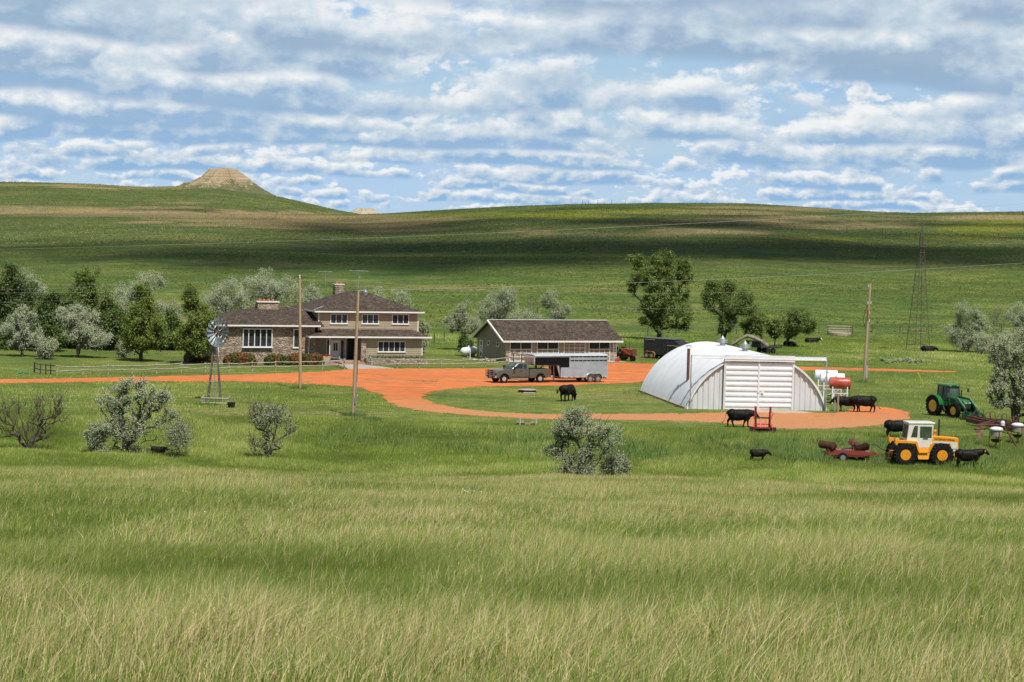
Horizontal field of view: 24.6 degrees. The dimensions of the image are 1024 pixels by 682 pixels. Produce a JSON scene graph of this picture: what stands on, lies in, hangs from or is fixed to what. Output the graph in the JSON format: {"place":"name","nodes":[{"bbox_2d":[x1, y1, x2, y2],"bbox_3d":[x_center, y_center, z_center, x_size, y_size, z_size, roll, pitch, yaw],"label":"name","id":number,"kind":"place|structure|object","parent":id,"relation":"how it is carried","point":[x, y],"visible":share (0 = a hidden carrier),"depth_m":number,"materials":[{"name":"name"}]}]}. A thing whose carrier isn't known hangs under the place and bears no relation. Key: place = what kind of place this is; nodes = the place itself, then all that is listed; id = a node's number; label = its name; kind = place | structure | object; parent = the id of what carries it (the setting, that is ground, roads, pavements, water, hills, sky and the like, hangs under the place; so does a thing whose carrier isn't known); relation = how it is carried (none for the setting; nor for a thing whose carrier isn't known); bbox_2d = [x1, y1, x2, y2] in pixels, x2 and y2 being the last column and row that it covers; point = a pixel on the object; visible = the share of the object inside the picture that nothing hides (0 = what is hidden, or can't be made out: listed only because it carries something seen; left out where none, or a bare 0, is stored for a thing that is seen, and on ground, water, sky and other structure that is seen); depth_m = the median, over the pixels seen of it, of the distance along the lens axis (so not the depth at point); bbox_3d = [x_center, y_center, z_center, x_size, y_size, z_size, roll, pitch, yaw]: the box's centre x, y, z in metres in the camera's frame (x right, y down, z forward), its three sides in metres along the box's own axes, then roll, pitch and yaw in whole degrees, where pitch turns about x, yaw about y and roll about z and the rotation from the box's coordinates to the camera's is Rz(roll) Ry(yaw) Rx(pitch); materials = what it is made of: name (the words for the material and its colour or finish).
{"place":"outdoors","nodes":[
{"label":"outdoors","id":0,"kind":"place"},
{"bbox_2d":[335,364,389,368],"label":"path","id":1,"kind":"structure","parent":0,"point":[350,366],"depth_m":247.67,"materials":[{"name":"concrete"}]},
{"bbox_2d":[0,363,955,428],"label":"road","id":2,"kind":"structure","parent":0,"point":[397,387],"depth_m":221.84,"materials":[{"name":"orange soil"}]},
{"bbox_2d":[485,362,552,382],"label":"pickup truck","id":3,"kind":"object","parent":2,"relation":"on","point":[515,370],"visible":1,"depth_m":230.37,"materials":[{"name":"grey metal"}]},
{"bbox_2d":[524,353,607,381],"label":"stock trailer","id":4,"kind":"object","parent":2,"relation":"on","point":[589,367],"visible":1,"depth_m":233.05,"materials":[{"name":"metal"}]},
{"bbox_2d":[846,395,880,411],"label":"cow","id":5,"kind":"object","parent":2,"relation":"on","point":[865,401],"visible":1,"depth_m":204.92},
{"bbox_2d":[0,182,1023,507],"bbox_3d":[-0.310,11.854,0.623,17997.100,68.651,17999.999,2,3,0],"label":"ground","id":6,"kind":"structure","parent":0,"point":[702,326],"depth_m":471.89,"materials":[{"name":"green plant"}]},
{"bbox_2d":[0,315,35,349],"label":"broadleaf tree","id":7,"kind":"object","parent":6,"relation":"on","point":[4,344],"visible":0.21,"depth_m":261.13,"materials":[{"name":"green plant"}]},
{"bbox_2d":[0,259,45,328],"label":"broadleaf tree","id":8,"kind":"object","parent":6,"relation":"on","point":[19,284],"visible":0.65,"depth_m":264.74,"materials":[{"name":"green plant"}]},
{"bbox_2d":[0,304,45,356],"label":"russian olive","id":9,"kind":"object","parent":6,"relation":"on","point":[22,337],"visible":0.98,"depth_m":250.30,"materials":[{"name":"green plant"}]},
{"bbox_2d":[13,267,48,306],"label":"russian olive","id":10,"kind":"object","parent":6,"relation":"on","point":[39,283],"visible":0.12,"depth_m":272.18,"materials":[{"name":"green plant"}]},
{"bbox_2d":[0,386,72,448],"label":"dead bush","id":11,"kind":"object","parent":6,"relation":"on","point":[32,439],"visible":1,"depth_m":162.03,"materials":[{"name":"grey plant"}]},
{"bbox_2d":[33,336,58,358],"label":"russian olive","id":12,"kind":"object","parent":6,"relation":"on","point":[46,349],"visible":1,"depth_m":247.00,"materials":[{"name":"green plant"}]},
{"bbox_2d":[31,288,75,351],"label":"broadleaf tree","id":13,"kind":"object","parent":6,"relation":"on","point":[46,321],"visible":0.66,"depth_m":259.42,"materials":[{"name":"green plant"}]},
{"bbox_2d":[60,325,104,349],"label":"broadleaf tree","id":14,"kind":"object","parent":6,"relation":"on","point":[68,344],"visible":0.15,"depth_m":266.64,"materials":[{"name":"green plant"}]},
{"bbox_2d":[52,299,113,357],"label":"russian olive","id":15,"kind":"object","parent":6,"relation":"on","point":[86,330],"visible":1,"depth_m":250.98,"materials":[{"name":"green plant"}]},
{"bbox_2d":[60,265,123,332],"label":"broadleaf tree","id":16,"kind":"object","parent":6,"relation":"on","point":[86,290],"visible":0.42,"depth_m":267.95,"materials":[{"name":"green plant"}]},
{"bbox_2d":[79,418,118,452],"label":"silverberry bush","id":17,"kind":"object","parent":6,"relation":"on","point":[101,428],"visible":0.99,"depth_m":161.60,"materials":[{"name":"green plant"}]},
{"bbox_2d":[96,290,130,313],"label":"russian olive","id":18,"kind":"object","parent":6,"relation":"on","point":[122,306],"visible":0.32,"depth_m":269.94,"materials":[{"name":"green plant"}]},
{"bbox_2d":[97,306,130,350],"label":"broadleaf tree","id":19,"kind":"object","parent":6,"relation":"on","point":[108,322],"visible":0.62,"depth_m":264.51,"materials":[{"name":"green plant"}]},
{"bbox_2d":[93,374,181,452],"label":"silverberry bush","id":20,"kind":"object","parent":6,"relation":"on","point":[164,396],"visible":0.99,"depth_m":162.09,"materials":[{"name":"green plant"}]},
{"bbox_2d":[112,270,169,314],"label":"russian olive","id":21,"kind":"object","parent":6,"relation":"on","point":[145,281],"visible":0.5,"depth_m":274.02,"materials":[{"name":"green plant"}]},
{"bbox_2d":[118,278,172,361],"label":"ash tree","id":22,"kind":"object","parent":6,"relation":"on","point":[136,324],"visible":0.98,"depth_m":247.09,"materials":[{"name":"green plant"}]},
{"bbox_2d":[154,307,183,350],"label":"broadleaf tree","id":23,"kind":"object","parent":6,"relation":"on","point":[173,324],"visible":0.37,"depth_m":268.30,"materials":[{"name":"green plant"}]},
{"bbox_2d":[0,181,357,214],"bbox_3d":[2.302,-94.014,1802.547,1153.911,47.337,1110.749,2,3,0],"label":"hillside grass","id":24,"kind":"structure","parent":6,"relation":"on","point":[157,201],"depth_m":2014.93,"materials":[{"name":"green plant"}]},
{"bbox_2d":[160,410,199,457],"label":"silverberry bush","id":25,"kind":"object","parent":6,"relation":"on","point":[177,438],"visible":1,"depth_m":161.15,"materials":[{"name":"green plant"}]},
{"bbox_2d":[169,279,219,363],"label":"ash tree","id":26,"kind":"object","parent":6,"relation":"on","point":[191,340],"visible":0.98,"depth_m":244.21,"materials":[{"name":"green plant"}]},
{"bbox_2d":[55,358,345,375],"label":"rail fence","id":27,"kind":"object","parent":6,"relation":"on","point":[181,367],"visible":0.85,"depth_m":232.51,"materials":[{"name":"grey wood"}]},
{"bbox_2d":[206,317,229,400],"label":"windmill","id":28,"kind":"object","parent":6,"relation":"on","point":[214,341],"visible":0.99,"depth_m":199.18,"materials":[{"name":"grey metal"}]},
{"bbox_2d":[198,275,250,314],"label":"russian olive","id":29,"kind":"object","parent":6,"relation":"on","point":[226,303],"visible":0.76,"depth_m":294.89,"materials":[{"name":"green plant"}]},
{"bbox_2d":[176,167,276,196],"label":"butte","id":30,"kind":"object","parent":6,"relation":"on","point":[231,179],"visible":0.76,"depth_m":2309.57,"materials":[{"name":"beige stone"}]},
{"bbox_2d":[222,352,256,364],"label":"juniper shrub","id":31,"kind":"object","parent":6,"relation":"on","point":[239,357],"visible":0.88,"depth_m":246.09,"materials":[{"name":"green plant"}]},
{"bbox_2d":[240,267,302,307],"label":"russian olive","id":32,"kind":"object","parent":6,"relation":"on","point":[261,287],"visible":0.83,"depth_m":306.27,"materials":[{"name":"green plant"}]},
{"bbox_2d":[244,395,299,457],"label":"silverberry bush","id":33,"kind":"object","parent":6,"relation":"on","point":[267,419],"visible":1,"depth_m":161.42,"materials":[{"name":"green plant"}]},
{"bbox_2d":[263,353,287,364],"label":"juniper shrub","id":34,"kind":"object","parent":6,"relation":"on","point":[276,357],"visible":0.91,"depth_m":247.56,"materials":[{"name":"green plant"}]},
{"bbox_2d":[299,275,301,388],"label":"utility pole","id":35,"kind":"object","parent":6,"relation":"on","point":[300,357],"visible":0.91,"depth_m":215.07,"materials":[{"name":"brown wood"}]},
{"bbox_2d":[286,352,314,364],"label":"juniper shrub","id":36,"kind":"object","parent":6,"relation":"on","point":[292,357],"visible":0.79,"depth_m":248.52,"materials":[{"name":"green plant"}]},
{"bbox_2d":[294,281,322,304],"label":"russian olive","id":37,"kind":"object","parent":6,"relation":"on","point":[308,296],"visible":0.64,"depth_m":316.48,"materials":[{"name":"green plant"}]},
{"bbox_2d":[202,271,431,364],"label":"farmhouse","id":38,"kind":"object","parent":6,"relation":"on","point":[262,330],"visible":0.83,"depth_m":253.19,"materials":[{"name":"beige stone"}]},
{"bbox_2d":[242,328,272,347],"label":"window","id":39,"kind":"structure","parent":38,"relation":"in","point":[251,337],"depth_m":248.96,"materials":[{"name":"white glass"}]},
{"bbox_2d":[331,340,339,358],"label":"door","id":40,"kind":"structure","parent":38,"relation":"in","point":[335,344],"depth_m":254.15,"materials":[{"name":"white wood"}]},
{"bbox_2d":[330,314,347,323],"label":"window","id":41,"kind":"structure","parent":38,"relation":"in","point":[334,318],"depth_m":253.00,"materials":[{"name":"white glass"}]},
{"bbox_2d":[362,314,379,324],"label":"window","id":42,"kind":"structure","parent":38,"relation":"in","point":[366,318],"depth_m":254.37,"materials":[{"name":"white glass"}]},
{"bbox_2d":[377,341,405,352],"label":"window","id":43,"kind":"structure","parent":38,"relation":"in","point":[383,346],"depth_m":254.06,"materials":[{"name":"white glass"}]},
{"bbox_2d":[391,314,409,324],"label":"window","id":44,"kind":"structure","parent":38,"relation":"in","point":[397,319],"depth_m":255.61,"materials":[{"name":"white glass"}]},
{"bbox_2d":[351,289,367,415],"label":"utility pole","id":45,"kind":"object","parent":6,"relation":"on","point":[355,374],"visible":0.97,"depth_m":187.86,"materials":[{"name":"brown wood"}]},
{"bbox_2d":[358,263,1017,290],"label":"power line","id":46,"kind":"object","parent":45,"relation":"attached to","point":[688,280],"visible":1,"depth_m":197.77,"materials":[{"name":"metal"}]},
{"bbox_2d":[372,286,415,306],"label":"russian olive","id":47,"kind":"object","parent":6,"relation":"on","point":[403,297],"visible":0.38,"depth_m":316.18,"materials":[{"name":"green plant"}]},
{"bbox_2d":[418,318,430,352],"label":"russian olive","id":48,"kind":"object","parent":6,"relation":"on","point":[425,329],"visible":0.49,"depth_m":275.78,"materials":[{"name":"green plant"}]},
{"bbox_2d":[369,355,508,367],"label":"rail fence","id":49,"kind":"object","parent":6,"relation":"on","point":[419,360],"visible":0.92,"depth_m":250.43,"materials":[{"name":"grey wood"}]},
{"bbox_2d":[442,299,481,337],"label":"russian olive","id":50,"kind":"object","parent":6,"relation":"on","point":[462,317],"visible":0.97,"depth_m":283.14,"materials":[{"name":"green plant"}]},
{"bbox_2d":[457,334,473,355],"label":"broadleaf tree","id":51,"kind":"object","parent":6,"relation":"on","point":[464,340],"visible":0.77,"depth_m":272.56,"materials":[{"name":"green plant"}]},
{"bbox_2d":[474,284,519,322],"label":"russian olive","id":52,"kind":"object","parent":6,"relation":"on","point":[506,297],"visible":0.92,"depth_m":299.26,"materials":[{"name":"green plant"}]},
{"bbox_2d":[0,517,1023,681],"bbox_3d":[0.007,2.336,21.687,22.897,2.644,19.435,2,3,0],"label":"meadow grass","id":53,"kind":"structure","parent":6,"relation":"on","point":[531,584],"depth_m":17.36,"materials":[{"name":"green plant"}]},
{"bbox_2d":[0,477,1023,551],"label":"meadow grass","id":54,"kind":"structure","parent":6,"relation":"on","point":[176,513],"depth_m":44.45,"materials":[{"name":"green plant"}]},
{"bbox_2d":[0,409,1023,490],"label":"pasture grass","id":55,"kind":"structure","parent":6,"relation":"on","point":[197,455],"depth_m":166.54,"materials":[{"name":"green plant"}]},
{"bbox_2d":[0,203,1023,255],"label":"hillside grass","id":56,"kind":"structure","parent":6,"relation":"on","point":[249,228],"depth_m":756.05,"materials":[{"name":"green plant"}]},
{"bbox_2d":[0,463,1023,510],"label":"meadow grass","id":57,"kind":"structure","parent":6,"relation":"on","point":[721,490],"depth_m":86.68,"materials":[{"name":"green plant"}]},
{"bbox_2d":[506,306,544,319],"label":"russian olive","id":58,"kind":"object","parent":6,"relation":"on","point":[527,312],"visible":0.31,"depth_m":306.29,"materials":[{"name":"green plant"}]},
{"bbox_2d":[180,332,874,423],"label":"foot weeds","id":59,"kind":"object","parent":6,"relation":"on","point":[381,418],"visible":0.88,"depth_m":194.92,"materials":[{"name":"green plant"}]},
{"bbox_2d":[471,318,622,362],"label":"garage","id":60,"kind":"structure","parent":6,"relation":"on","point":[496,338],"depth_m":267.66,"materials":[{"name":"beige"}]},
{"bbox_2d":[509,343,531,360],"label":"garage door","id":61,"kind":"structure","parent":60,"relation":"in","point":[526,348],"depth_m":264.76,"materials":[{"name":"paint"}]},
{"bbox_2d":[537,343,558,352],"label":"garage door","id":62,"kind":"structure","parent":60,"relation":"in","point":[541,347],"depth_m":266.31,"materials":[{"name":"paint"}]},
{"bbox_2d":[563,343,585,352],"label":"garage door","id":63,"kind":"structure","parent":60,"relation":"in","point":[568,347],"depth_m":267.81,"materials":[{"name":"paint"}]},
{"bbox_2d":[588,343,609,360],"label":"garage door","id":64,"kind":"structure","parent":60,"relation":"in","point":[604,348],"depth_m":269.26,"materials":[{"name":"paint"}]},
{"bbox_2d":[539,290,573,319],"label":"russian olive","id":65,"kind":"object","parent":6,"relation":"on","point":[561,313],"visible":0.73,"depth_m":310.42,"materials":[{"name":"green plant"}]},
{"bbox_2d":[559,384,576,401],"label":"bull","id":66,"kind":"object","parent":6,"relation":"on","point":[566,390],"visible":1,"depth_m":208.72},
{"bbox_2d":[538,404,624,475],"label":"silverberry bush","id":67,"kind":"object","parent":6,"relation":"on","point":[599,430],"visible":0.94,"depth_m":149.11,"materials":[{"name":"green plant"}]},
{"bbox_2d":[596,443,641,476],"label":"silverberry bush","id":68,"kind":"object","parent":6,"relation":"on","point":[618,460],"visible":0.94,"depth_m":150.44,"materials":[{"name":"green plant"}]},
{"bbox_2d":[617,342,636,360],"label":"row crop tractor","id":69,"kind":"object","parent":6,"relation":"on","point":[625,353],"visible":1,"depth_m":271.10,"materials":[{"name":"red paint"}]},
{"bbox_2d":[624,249,696,336],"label":"cottonwood","id":70,"kind":"object","parent":6,"relation":"on","point":[656,318],"visible":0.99,"depth_m":318.63,"materials":[{"name":"green plant"}]},
{"bbox_2d":[643,337,687,357],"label":"horse trailer","id":71,"kind":"object","parent":6,"relation":"on","point":[660,347],"visible":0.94,"depth_m":276.75,"materials":[{"name":"black paint"}]},
{"bbox_2d":[699,275,761,338],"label":"cottonwood","id":72,"kind":"object","parent":6,"relation":"on","point":[725,301],"visible":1,"depth_m":308.30,"materials":[{"name":"green plant"}]},
{"bbox_2d":[638,336,828,410],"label":"quonset barn","id":73,"kind":"structure","parent":6,"relation":"on","point":[720,374],"depth_m":204.98,"materials":[{"name":"white metal"}]},
{"bbox_2d":[724,361,759,409],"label":"barn door","id":74,"kind":"structure","parent":73,"relation":"in","point":[741,378],"depth_m":204.39,"materials":[{"name":"white metal"}]},
{"bbox_2d":[758,362,793,409],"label":"barn door","id":75,"kind":"structure","parent":73,"relation":"in","point":[775,379],"depth_m":204.84,"materials":[{"name":"white metal"}]},
{"bbox_2d":[722,409,759,426],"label":"cow","id":76,"kind":"object","parent":6,"relation":"on","point":[745,415],"visible":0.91,"depth_m":186.77},
{"bbox_2d":[738,309,772,345],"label":"cottonwood","id":77,"kind":"object","parent":6,"relation":"on","point":[755,323],"visible":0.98,"depth_m":310.13,"materials":[{"name":"green plant"}]},
{"bbox_2d":[749,406,775,434],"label":"loader attachment","id":78,"kind":"object","parent":6,"relation":"on","point":[770,428],"visible":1,"depth_m":182.11,"materials":[{"name":"red paint"}]},
{"bbox_2d":[745,340,781,353],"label":"tractor","id":79,"kind":"object","parent":6,"relation":"on","point":[757,345],"visible":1,"depth_m":294.50,"materials":[{"name":"metal"}]},
{"bbox_2d":[724,409,814,413],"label":"apron","id":80,"kind":"object","parent":6,"relation":"on","point":[782,411],"visible":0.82,"depth_m":203.07,"materials":[{"name":"concrete"}]},
{"bbox_2d":[766,316,785,345],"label":"cottonwood","id":81,"kind":"object","parent":6,"relation":"on","point":[776,329],"visible":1,"depth_m":311.00,"materials":[{"name":"green plant"}]},
{"bbox_2d":[778,305,819,346],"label":"elm tree","id":82,"kind":"object","parent":6,"relation":"on","point":[797,323],"visible":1,"depth_m":311.58,"materials":[{"name":"green plant"}]},
{"bbox_2d":[820,372,844,398],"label":"fuel tank","id":83,"kind":"object","parent":6,"relation":"on","point":[823,376],"visible":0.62,"depth_m":218.08,"materials":[{"name":"white metal"}]},
{"bbox_2d":[829,376,850,403],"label":"fuel tank","id":84,"kind":"object","parent":6,"relation":"on","point":[835,382],"visible":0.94,"depth_m":214.47,"materials":[{"name":"red metal"}]},
{"bbox_2d":[818,438,884,460],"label":"disc harrow","id":85,"kind":"object","parent":6,"relation":"on","point":[856,449],"visible":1,"depth_m":170.74,"materials":[{"name":"red paint"}]},
{"bbox_2d":[863,283,871,379],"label":"utility pole","id":86,"kind":"object","parent":6,"relation":"on","point":[865,367],"visible":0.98,"depth_m":244.50,"materials":[{"name":"brown wood"}]},
{"bbox_2d":[884,420,903,436],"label":"cow","id":87,"kind":"object","parent":6,"relation":"on","point":[893,425],"visible":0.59,"depth_m":181.25},
{"bbox_2d":[905,223,929,350],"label":"lattice tower","id":88,"kind":"structure","parent":6,"relation":"on","point":[920,252],"depth_m":308.23,"materials":[{"name":"metal"}]},
{"bbox_2d":[882,419,958,465],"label":"four wheel drive tractor","id":89,"kind":"object","parent":6,"relation":"on","point":[916,441],"visible":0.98,"depth_m":169.61,"materials":[{"name":"metal"}]},
{"bbox_2d":[925,383,984,418],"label":"loader tractor","id":90,"kind":"object","parent":6,"relation":"on","point":[949,400],"visible":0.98,"depth_m":202.80,"materials":[{"name":"metal"}]},
{"bbox_2d":[941,298,993,351],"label":"russian olive","id":91,"kind":"object","parent":6,"relation":"on","point":[964,343],"visible":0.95,"depth_m":309.54,"materials":[{"name":"green plant"}]},
{"bbox_2d":[954,449,989,466],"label":"cow","id":92,"kind":"object","parent":6,"relation":"on","point":[966,455],"visible":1,"depth_m":168.20},
{"bbox_2d":[972,329,1002,353],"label":"russian olive","id":93,"kind":"object","parent":6,"relation":"on","point":[980,346],"visible":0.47,"depth_m":305.72,"materials":[{"name":"green plant"}]},
{"bbox_2d":[966,408,1023,432],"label":"chisel plow","id":94,"kind":"object","parent":6,"relation":"on","point":[979,420],"visible":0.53,"depth_m":192.03,"materials":[{"name":"brown metal"}]},
{"bbox_2d":[988,427,1002,448],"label":"mineral feeder","id":95,"kind":"object","parent":6,"relation":"on","point":[996,431],"visible":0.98,"depth_m":177.28,"materials":[{"name":"white plastic"}]},
{"bbox_2d":[974,421,1017,446],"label":"cattle oiler","id":96,"kind":"object","parent":6,"relation":"on","point":[979,433],"visible":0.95,"depth_m":178.40,"materials":[{"name":"brown metal"}]},
{"bbox_2d":[980,325,1023,422],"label":"russian olive","id":97,"kind":"object","parent":6,"relation":"on","point":[1006,355],"visible":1,"depth_m":196.42,"materials":[{"name":"green plant"}]},
{"bbox_2d":[994,327,1023,360],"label":"russian olive","id":98,"kind":"object","parent":6,"relation":"on","point":[1017,336],"visible":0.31,"depth_m":291.88,"materials":[{"name":"green plant"}]},
{"bbox_2d":[999,300,1023,339],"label":"russian olive","id":99,"kind":"object","parent":6,"relation":"on","point":[1019,322],"visible":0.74,"depth_m":330.39,"materials":[{"name":"green plant"}]},
{"bbox_2d":[1010,423,1023,443],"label":"mineral feeder","id":100,"kind":"object","parent":6,"relation":"on","point":[1017,427],"visible":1,"depth_m":180.33,"materials":[{"name":"white plastic"}]},
{"bbox_2d":[0,322,1023,439],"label":"lawn grass","id":101,"kind":"structure","parent":0,"point":[821,352],"depth_m":228.30,"materials":[{"name":"green plant"}]},
{"bbox_2d":[0,0,1023,212],"label":"sky","id":102,"kind":"structure","parent":0,"point":[383,106],"materials":[{"name":"blue"}]},
{"bbox_2d":[29,204,1013,248],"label":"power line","id":103,"kind":"object","parent":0,"point":[522,231],"visible":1,"depth_m":259.71,"materials":[{"name":"metal"}]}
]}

